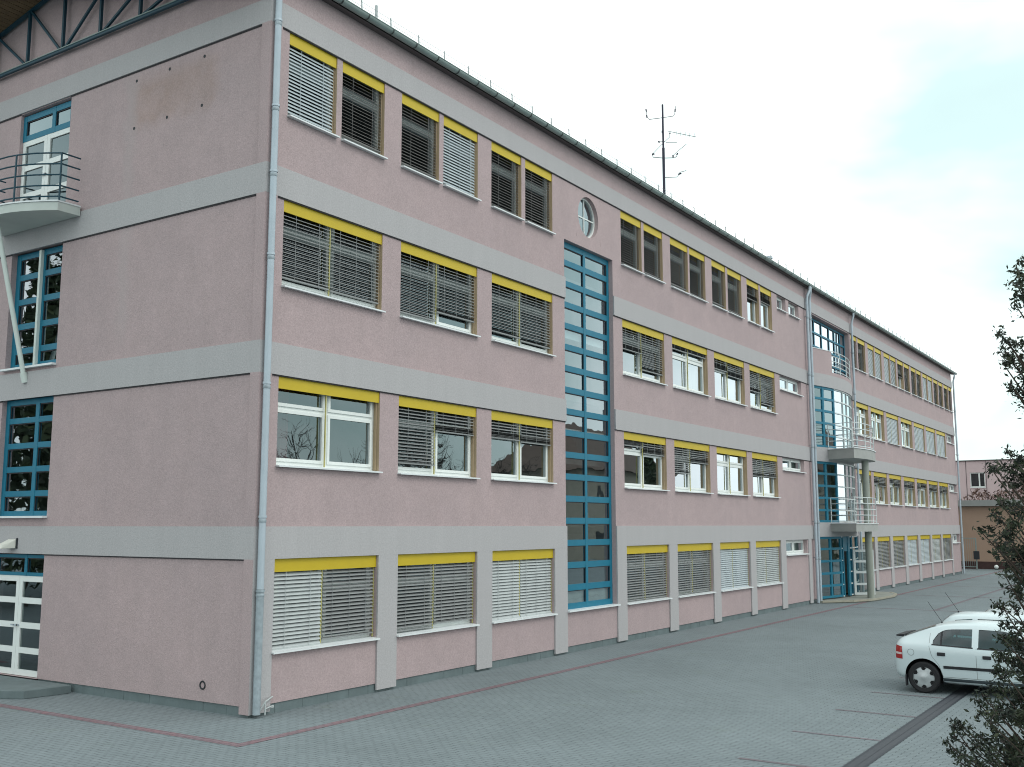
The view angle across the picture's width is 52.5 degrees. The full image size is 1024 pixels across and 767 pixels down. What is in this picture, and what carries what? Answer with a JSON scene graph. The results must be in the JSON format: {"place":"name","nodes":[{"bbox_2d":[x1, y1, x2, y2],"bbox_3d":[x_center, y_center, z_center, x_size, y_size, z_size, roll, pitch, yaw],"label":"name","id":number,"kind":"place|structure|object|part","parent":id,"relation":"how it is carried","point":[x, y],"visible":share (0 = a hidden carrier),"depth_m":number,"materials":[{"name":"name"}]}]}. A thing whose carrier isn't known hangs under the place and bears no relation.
{"place":"outdoors","nodes":[
{"label":"outdoors","id":0,"kind":"place"},
{"bbox_2d":[0,569,1023,766],"bbox_3d":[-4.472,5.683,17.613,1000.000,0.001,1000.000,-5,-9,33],"label":"ground","id":1,"kind":"structure","parent":0,"point":[758,693],"depth_m":18.01,"materials":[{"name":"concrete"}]},
{"bbox_2d":[0,0,964,717],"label":"school building","id":2,"kind":"structure","parent":1,"relation":"on","point":[348,348],"depth_m":22.48,"materials":[{"name":"paint"}]},
{"bbox_2d":[0,538,17,548],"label":"wall floodlight","id":3,"kind":"object","parent":2,"relation":"attached to","point":[9,543],"depth_m":21.84,"materials":[{"name":"white plastic"}]},
{"bbox_2d":[0,575,19,673],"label":"entrance door","id":4,"kind":"structure","parent":2,"relation":"in","point":[9,584],"depth_m":21.98,"materials":[{"name":"white glass"}]},
{"bbox_2d":[0,554,43,576],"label":"end window","id":5,"kind":"structure","parent":2,"relation":"in","point":[27,557],"depth_m":21.85,"materials":[{"name":"blue metal"}]},
{"bbox_2d":[0,396,53,517],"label":"end window","id":6,"kind":"structure","parent":2,"relation":"in","point":[35,469],"depth_m":22.30,"materials":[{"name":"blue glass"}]},
{"bbox_2d":[14,575,42,677],"bbox_3d":[-9.995,5.020,21.533,0.981,2.030,0.110,-5,-9,33],"label":"entrance door","id":7,"kind":"structure","parent":2,"relation":"in","point":[30,588],"depth_m":21.58,"materials":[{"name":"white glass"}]},
{"bbox_2d":[0,245,62,371],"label":"end window","id":8,"kind":"structure","parent":2,"relation":"in","point":[20,278],"depth_m":22.78,"materials":[{"name":"blue metal"}]},
{"bbox_2d":[20,135,47,200],"bbox_3d":[-10.764,-4.568,23.349,0.936,1.940,0.110,-5,-9,33],"label":"balcony door","id":9,"kind":"structure","parent":2,"relation":"in","point":[39,144],"depth_m":23.41,"materials":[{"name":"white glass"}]},
{"bbox_2d":[23,100,71,142],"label":"end window","id":10,"kind":"structure","parent":2,"relation":"in","point":[54,111],"depth_m":23.28,"materials":[{"name":"blue metal"}]},
{"bbox_2d":[42,127,69,200],"bbox_3d":[-9.995,-4.636,22.846,0.981,1.940,0.110,-5,-9,33],"label":"balcony door","id":11,"kind":"structure","parent":2,"relation":"in","point":[58,141],"depth_m":22.93,"materials":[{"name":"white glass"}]},
{"bbox_2d":[287,33,339,138],"bbox_3d":[-3.911,-5.767,20.220,0.330,1.698,1.345,-5,-9,33],"label":"window","id":12,"kind":"structure","parent":2,"relation":"in","point":[323,82],"depth_m":20.26,"materials":[{"name":"white plastic"}]},
{"bbox_2d":[271,555,379,653],"bbox_3d":[-3.512,4.085,19.491,0.330,1.638,2.835,-5,-9,33],"label":"window","id":13,"kind":"structure","parent":2,"relation":"in","point":[318,589],"depth_m":19.41,"materials":[{"name":"white metal"}]},
{"bbox_2d":[275,376,382,472],"bbox_3d":[-3.587,0.841,19.982,0.510,1.658,2.835,-5,-9,33],"label":"window","id":14,"kind":"structure","parent":2,"relation":"in","point":[324,413],"depth_m":19.89,"materials":[{"name":"white plastic"}]},
{"bbox_2d":[281,200,385,312],"bbox_3d":[-3.512,-2.435,20.377,0.330,1.678,2.835,-5,-9,33],"label":"window","id":15,"kind":"structure","parent":2,"relation":"in","point":[327,244],"depth_m":20.39,"materials":[{"name":"grey metal"}]},
{"bbox_2d":[341,62,387,159],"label":"window","id":16,"kind":"structure","parent":2,"relation":"in","point":[350,71],"depth_m":21.56,"materials":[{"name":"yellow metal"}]},
{"bbox_2d":[401,93,442,183],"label":"window","id":17,"kind":"structure","parent":2,"relation":"in","point":[432,116],"depth_m":23.12,"materials":[{"name":"yellow glass"}]},
{"bbox_2d":[396,552,479,636],"bbox_3d":[-1.639,4.467,22.303,0.330,1.638,2.835,-5,-9,33],"label":"window","id":18,"kind":"structure","parent":2,"relation":"in","point":[430,624],"depth_m":22.30,"materials":[{"name":"white glass"}]},
{"bbox_2d":[397,396,479,478],"bbox_3d":[-1.639,1.217,22.745,0.330,1.658,2.835,-5,-9,33],"label":"window","id":19,"kind":"structure","parent":2,"relation":"in","point":[432,426],"depth_m":22.67,"materials":[{"name":"white glass"}]},
{"bbox_2d":[400,241,480,336],"bbox_3d":[-1.639,-2.053,23.189,0.330,1.678,2.835,-5,-9,33],"label":"window","id":20,"kind":"structure","parent":2,"relation":"in","point":[433,277],"depth_m":23.22,"materials":[{"name":"grey glass"}]},
{"bbox_2d":[443,116,481,201],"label":"window","id":21,"kind":"structure","parent":2,"relation":"in","point":[450,145],"depth_m":24.28,"materials":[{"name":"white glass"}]},
{"bbox_2d":[491,141,524,220],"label":"window","id":22,"kind":"structure","parent":2,"relation":"in","point":[497,149],"depth_m":25.96,"materials":[{"name":"yellow glass"}]},
{"bbox_2d":[491,273,555,356],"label":"window","id":23,"kind":"structure","parent":2,"relation":"in","point":[515,304],"depth_m":26.02,"materials":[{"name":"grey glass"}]},
{"bbox_2d":[491,410,556,483],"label":"window","id":24,"kind":"structure","parent":2,"relation":"in","point":[517,438],"depth_m":25.57,"materials":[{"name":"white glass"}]},
{"bbox_2d":[492,549,557,623],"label":"window","id":25,"kind":"structure","parent":2,"relation":"in","point":[519,611],"depth_m":25.09,"materials":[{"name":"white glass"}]},
{"bbox_2d":[525,159,555,234],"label":"window","id":26,"kind":"structure","parent":2,"relation":"in","point":[545,175],"depth_m":27.22,"materials":[{"name":"yellow glass"}]},
{"bbox_2d":[578,198,594,237],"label":"round window","id":27,"kind":"structure","parent":2,"relation":"in","point":[583,200],"depth_m":29.54,"materials":[{"name":"white plastic"}]},
{"bbox_2d":[564,242,620,612],"bbox_3d":[2.119,1.144,28.471,0.320,9.850,2.790,-5,-9,33],"label":"stair window","id":28,"kind":"structure","parent":2,"relation":"in","point":[585,521],"depth_m":28.67,"materials":[{"name":"blue metal"}]},
{"bbox_2d":[620,211,644,274],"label":"window","id":29,"kind":"structure","parent":2,"relation":"in","point":[635,223],"depth_m":31.64,"materials":[{"name":"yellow glass"}]},
{"bbox_2d":[622,319,667,385],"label":"window","id":30,"kind":"structure","parent":2,"relation":"in","point":[637,343],"depth_m":31.65,"materials":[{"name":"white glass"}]},
{"bbox_2d":[624,432,669,490],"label":"window","id":31,"kind":"structure","parent":2,"relation":"in","point":[634,438],"depth_m":31.21,"materials":[{"name":"white glass"}]},
{"bbox_2d":[627,545,672,604],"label":"window","id":32,"kind":"structure","parent":2,"relation":"in","point":[640,550],"depth_m":30.75,"materials":[{"name":"grey glass"}]},
{"bbox_2d":[643,223,665,283],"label":"window","id":33,"kind":"structure","parent":2,"relation":"in","point":[656,234],"depth_m":32.89,"materials":[{"name":"yellow glass"}]},
{"bbox_2d":[645,104,695,194],"bbox_3d":[6.125,-8.238,39.745,1.925,5.150,0.462,0,-8,-1],"label":"roof antenna","id":34,"kind":"object","parent":2,"relation":"on","point":[663,160],"visible":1,"depth_m":39.90,"materials":[{"name":"metal"}]},
{"bbox_2d":[670,238,691,294],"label":"window","id":35,"kind":"structure","parent":2,"relation":"in","point":[677,248],"depth_m":34.44,"materials":[{"name":"grey glass"}]},
{"bbox_2d":[672,337,710,396],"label":"window","id":36,"kind":"structure","parent":2,"relation":"in","point":[689,357],"depth_m":34.65,"materials":[{"name":"white glass"}]},
{"bbox_2d":[674,440,713,493],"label":"window","id":37,"kind":"structure","parent":2,"relation":"in","point":[693,456],"depth_m":34.27,"materials":[{"name":"white glass"}]},
{"bbox_2d":[678,543,715,597],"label":"window","id":38,"kind":"structure","parent":2,"relation":"in","point":[696,559],"depth_m":33.69,"materials":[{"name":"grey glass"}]},
{"bbox_2d":[689,248,708,302],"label":"window","id":39,"kind":"structure","parent":2,"relation":"in","point":[695,257],"depth_m":35.70,"materials":[{"name":"grey glass"}]},
{"bbox_2d":[711,260,728,311],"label":"window","id":40,"kind":"structure","parent":2,"relation":"in","point":[716,267],"depth_m":37.25,"materials":[{"name":"grey glass"}]},
{"bbox_2d":[714,352,746,405],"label":"window","id":41,"kind":"structure","parent":2,"relation":"in","point":[727,370],"depth_m":37.38,"materials":[{"name":"white glass"}]},
{"bbox_2d":[716,447,750,495],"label":"window","id":42,"kind":"structure","parent":2,"relation":"in","point":[729,461],"depth_m":37.00,"materials":[{"name":"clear glass"}]},
{"bbox_2d":[727,268,744,318],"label":"window","id":43,"kind":"structure","parent":2,"relation":"in","point":[732,277],"depth_m":38.52,"materials":[{"name":"grey glass"}]},
{"bbox_2d":[720,542,753,591],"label":"window","id":44,"kind":"structure","parent":2,"relation":"in","point":[734,559],"depth_m":36.50,"materials":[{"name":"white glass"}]},
{"bbox_2d":[746,278,761,326],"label":"window","id":45,"kind":"structure","parent":2,"relation":"in","point":[751,286],"depth_m":40.10,"materials":[{"name":"clear glass"}]},
{"bbox_2d":[749,364,777,413],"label":"window","id":46,"kind":"structure","parent":2,"relation":"in","point":[761,384],"depth_m":40.17,"materials":[{"name":"grey glass"}]},
{"bbox_2d":[752,452,780,497],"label":"window","id":47,"kind":"structure","parent":2,"relation":"in","point":[763,466],"depth_m":39.72,"materials":[{"name":"clear glass"}]},
{"bbox_2d":[760,286,774,332],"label":"window","id":48,"kind":"structure","parent":2,"relation":"in","point":[764,293],"depth_m":41.30,"materials":[{"name":"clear glass"}]},
{"bbox_2d":[756,540,783,586],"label":"window","id":49,"kind":"structure","parent":2,"relation":"in","point":[767,557],"depth_m":39.27,"materials":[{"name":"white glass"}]},
{"bbox_2d":[777,297,787,313],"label":"small window","id":50,"kind":"structure","parent":2,"relation":"in","point":[779,303],"depth_m":42.88,"materials":[{"name":"white glass"}]},
{"bbox_2d":[779,376,803,396],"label":"small window","id":51,"kind":"structure","parent":2,"relation":"in","point":[786,385],"depth_m":43.08,"materials":[{"name":"white glass"}]},
{"bbox_2d":[782,458,804,472],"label":"small window","id":52,"kind":"structure","parent":2,"relation":"in","point":[792,465],"depth_m":42.62,"materials":[{"name":"white glass"}]},
{"bbox_2d":[788,303,800,319],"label":"small window","id":53,"kind":"structure","parent":2,"relation":"in","point":[791,308],"depth_m":44.15,"materials":[{"name":"white glass"}]},
{"bbox_2d":[786,540,808,555],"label":"small window","id":54,"kind":"structure","parent":2,"relation":"in","point":[793,547],"depth_m":42.20,"materials":[{"name":"white glass"}]},
{"bbox_2d":[850,334,859,370],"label":"window","id":55,"kind":"structure","parent":2,"relation":"in","point":[854,338],"depth_m":51.61,"materials":[{"name":"yellow glass"}]},
{"bbox_2d":[853,401,871,438],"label":"window","id":56,"kind":"structure","parent":2,"relation":"in","point":[860,408],"depth_m":52.08,"materials":[{"name":"clear glass"}]},
{"bbox_2d":[857,338,867,373],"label":"window","id":57,"kind":"structure","parent":2,"relation":"in","point":[860,342],"depth_m":52.81,"materials":[{"name":"yellow glass"}]},
{"bbox_2d":[856,469,874,503],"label":"window","id":58,"kind":"structure","parent":2,"relation":"in","point":[860,471],"depth_m":51.16,"materials":[{"name":"clear glass"}]},
{"bbox_2d":[862,537,875,570],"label":"window","id":59,"kind":"structure","parent":2,"relation":"in","point":[863,538],"depth_m":50.74,"materials":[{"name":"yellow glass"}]},
{"bbox_2d":[867,344,875,377],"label":"window","id":60,"kind":"structure","parent":2,"relation":"in","point":[869,347],"depth_m":54.14,"materials":[{"name":"glass"}]},
{"bbox_2d":[871,407,886,442],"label":"window","id":61,"kind":"structure","parent":2,"relation":"in","point":[876,414],"depth_m":54.53,"materials":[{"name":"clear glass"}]},
{"bbox_2d":[875,348,883,381],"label":"window","id":62,"kind":"structure","parent":2,"relation":"in","point":[877,351],"depth_m":55.37,"materials":[{"name":"grey glass"}]},
{"bbox_2d":[874,472,889,504],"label":"window","id":63,"kind":"structure","parent":2,"relation":"in","point":[879,485],"depth_m":53.99,"materials":[{"name":"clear glass"}]},
{"bbox_2d":[877,536,892,569],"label":"window","id":64,"kind":"structure","parent":2,"relation":"in","point":[883,558],"depth_m":53.49,"materials":[{"name":"grey glass"}]},
{"bbox_2d":[883,352,891,384],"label":"window","id":65,"kind":"structure","parent":2,"relation":"in","point":[886,368],"depth_m":56.87,"materials":[{"name":"grey glass"}]},
{"bbox_2d":[886,413,899,445],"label":"window","id":66,"kind":"structure","parent":2,"relation":"in","point":[892,435],"depth_m":56.88,"materials":[{"name":"grey glass"}]},
{"bbox_2d":[890,356,898,387],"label":"window","id":67,"kind":"structure","parent":2,"relation":"in","point":[892,359],"depth_m":58.07,"materials":[{"name":"grey glass"}]},
{"bbox_2d":[889,474,903,505],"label":"window","id":68,"kind":"structure","parent":2,"relation":"in","point":[894,486],"depth_m":56.54,"materials":[{"name":"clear glass"}]},
{"bbox_2d":[893,536,905,567],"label":"window","id":69,"kind":"structure","parent":2,"relation":"in","point":[898,551],"depth_m":56.08,"materials":[{"name":"grey glass"}]},
{"bbox_2d":[897,360,904,390],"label":"window","id":70,"kind":"structure","parent":2,"relation":"in","point":[899,363],"depth_m":59.55,"materials":[{"name":"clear glass"}]},
{"bbox_2d":[901,418,914,449],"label":"window","id":71,"kind":"structure","parent":2,"relation":"in","point":[905,423],"depth_m":59.73,"materials":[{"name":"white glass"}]},
{"bbox_2d":[904,363,911,393],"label":"window","id":72,"kind":"structure","parent":2,"relation":"in","point":[905,366],"depth_m":60.85,"materials":[{"name":"brown glass"}]},
{"bbox_2d":[904,477,917,506],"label":"window","id":73,"kind":"structure","parent":2,"relation":"in","point":[908,481],"depth_m":59.23,"materials":[{"name":"white glass"}]},
{"bbox_2d":[907,535,918,565],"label":"window","id":74,"kind":"structure","parent":2,"relation":"in","point":[912,543],"depth_m":58.75,"materials":[{"name":"grey glass"}]},
{"bbox_2d":[911,367,918,396],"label":"window","id":75,"kind":"structure","parent":2,"relation":"in","point":[912,369],"depth_m":62.23,"materials":[{"name":"brown glass"}]},
{"bbox_2d":[916,370,922,398],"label":"window","id":76,"kind":"structure","parent":2,"relation":"in","point":[917,372],"depth_m":63.43,"materials":[{"name":"brown glass"}]},
{"bbox_2d":[914,422,926,452],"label":"window","id":77,"kind":"structure","parent":2,"relation":"in","point":[918,429],"depth_m":62.21,"materials":[{"name":"grey glass"}]},
{"bbox_2d":[917,479,926,506],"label":"window","id":78,"kind":"structure","parent":2,"relation":"in","point":[921,484],"depth_m":62.01,"materials":[{"name":"white glass"}]},
{"bbox_2d":[922,373,929,401],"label":"window","id":79,"kind":"structure","parent":2,"relation":"in","point":[923,375],"depth_m":64.64,"materials":[{"name":"grey glass"}]},
{"bbox_2d":[920,535,932,563],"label":"window","id":80,"kind":"structure","parent":2,"relation":"in","point":[925,554],"depth_m":61.40,"materials":[{"name":"grey glass"}]},
{"bbox_2d":[927,376,933,403],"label":"window","id":81,"kind":"structure","parent":2,"relation":"in","point":[929,379],"depth_m":65.81,"materials":[{"name":"grey glass"}]},
{"bbox_2d":[926,427,937,455],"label":"window","id":82,"kind":"structure","parent":2,"relation":"in","point":[929,435],"depth_m":64.83,"materials":[{"name":"grey glass"}]},
{"bbox_2d":[929,481,937,507],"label":"window","id":83,"kind":"structure","parent":2,"relation":"in","point":[932,490],"depth_m":64.44,"materials":[{"name":"clear glass"}]},
{"bbox_2d":[933,379,939,406],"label":"window","id":84,"kind":"structure","parent":2,"relation":"in","point":[934,381],"depth_m":67.40,"materials":[{"name":"brown glass"}]},
{"bbox_2d":[932,534,942,561],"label":"window","id":85,"kind":"structure","parent":2,"relation":"in","point":[936,542],"depth_m":64.02,"materials":[{"name":"grey glass"}]},
{"bbox_2d":[936,430,945,457],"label":"window","id":86,"kind":"structure","parent":2,"relation":"in","point":[940,440],"depth_m":67.35,"materials":[{"name":"grey glass"}]},
{"bbox_2d":[938,382,944,408],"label":"window","id":87,"kind":"structure","parent":2,"relation":"in","point":[939,384],"depth_m":68.68,"materials":[{"name":"brown glass"}]},
{"bbox_2d":[939,482,950,508],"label":"window","id":88,"kind":"structure","parent":2,"relation":"in","point":[942,486],"depth_m":67.15,"materials":[{"name":"clear glass"}]},
{"bbox_2d":[943,384,949,410],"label":"window","id":89,"kind":"structure","parent":2,"relation":"in","point":[945,387],"depth_m":70.12,"materials":[{"name":"brown glass"}]},
{"bbox_2d":[943,534,953,560],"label":"window","id":90,"kind":"structure","parent":2,"relation":"in","point":[946,537],"depth_m":66.59,"materials":[{"name":"grey glass"}]},
{"bbox_2d":[946,435,954,444],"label":"small window","id":91,"kind":"structure","parent":2,"relation":"in","point":[948,437],"depth_m":70.19,"materials":[{"name":"white glass"}]},
{"bbox_2d":[948,387,953,412],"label":"window","id":92,"kind":"structure","parent":2,"relation":"in","point":[949,389],"depth_m":70.97,"materials":[{"name":"brown glass"}]},
{"bbox_2d":[949,484,957,492],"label":"small window","id":93,"kind":"structure","parent":2,"relation":"in","point":[951,487],"depth_m":69.74,"materials":[{"name":"white glass"}]},
{"bbox_2d":[952,534,959,542],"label":"small window","id":94,"kind":"structure","parent":2,"relation":"in","point":[954,536],"depth_m":69.40,"materials":[{"name":"white glass"}]},
{"bbox_2d":[0,570,1002,746],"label":"red paving line","id":95,"kind":"object","parent":1,"relation":"on","point":[247,742],"visible":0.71,"depth_m":18.28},
{"bbox_2d":[738,584,1015,766],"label":"parking bay line","id":96,"kind":"object","parent":1,"relation":"on","point":[938,609],"visible":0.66,"depth_m":18.38,"materials":[{"name":"white paint"}]},
{"bbox_2d":[842,685,977,766],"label":"drain channel","id":97,"kind":"object","parent":1,"relation":"on","point":[881,748],"depth_m":16.59,"materials":[{"name":"metal"}]},
{"bbox_2d":[895,602,1023,692],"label":"hatchback car","id":98,"kind":"object","parent":1,"relation":"on","point":[931,658],"visible":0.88,"depth_m":20.18,"materials":[{"name":"white paint"}]},
{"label":"rear window","id":99,"kind":"part","parent":98,"relation":"part of","materials":[{"name":"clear glass"}]},
{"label":"side window","id":100,"kind":"part","parent":98,"relation":"part of","materials":[{"name":"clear glass"}]},
{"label":"side window","id":101,"kind":"part","parent":98,"relation":"part of","materials":[{"name":"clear glass"}]},
{"bbox_2d":[960,538,979,569],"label":"metal gate","id":102,"kind":"structure","parent":1,"relation":"on","point":[976,554],"depth_m":76.33,"materials":[{"name":"grey metal"}]},
{"bbox_2d":[941,254,1023,766],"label":"juniper tree","id":103,"kind":"object","parent":1,"relation":"on","point":[1013,748],"visible":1,"depth_m":6.51,"materials":[{"name":"green plant"}]},
{"bbox_2d":[942,594,1023,622],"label":"estate car","id":104,"kind":"object","parent":1,"relation":"on","point":[973,615],"visible":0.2,"depth_m":22.05,"materials":[{"name":"white paint"}]},
{"bbox_2d":[985,606,1023,612],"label":"silver car","id":105,"kind":"object","parent":1,"relation":"on","point":[1007,607],"visible":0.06,"depth_m":23.60,"materials":[{"name":"paint"}]},
{"bbox_2d":[349,0,1023,460],"label":"sky","id":106,"kind":"structure","parent":0,"point":[872,149],"materials":[{"name":"white"}]},
{"bbox_2d":[956,459,1023,569],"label":"annex building","id":107,"kind":"structure","parent":0,"point":[973,477],"depth_m":78.09,"materials":[{"name":"plaster"},{"name":"glass"}]},
{"bbox_2d":[970,472,985,487],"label":"window","id":108,"kind":"structure","parent":107,"relation":"in","point":[977,480],"depth_m":81.90,"materials":[{"name":"clear glass"}]},
{"bbox_2d":[963,485,1023,499],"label":"russet hedge","id":109,"kind":"object","parent":107,"relation":"on","point":[975,491],"visible":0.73,"depth_m":78.57,"materials":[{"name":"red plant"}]}
]}

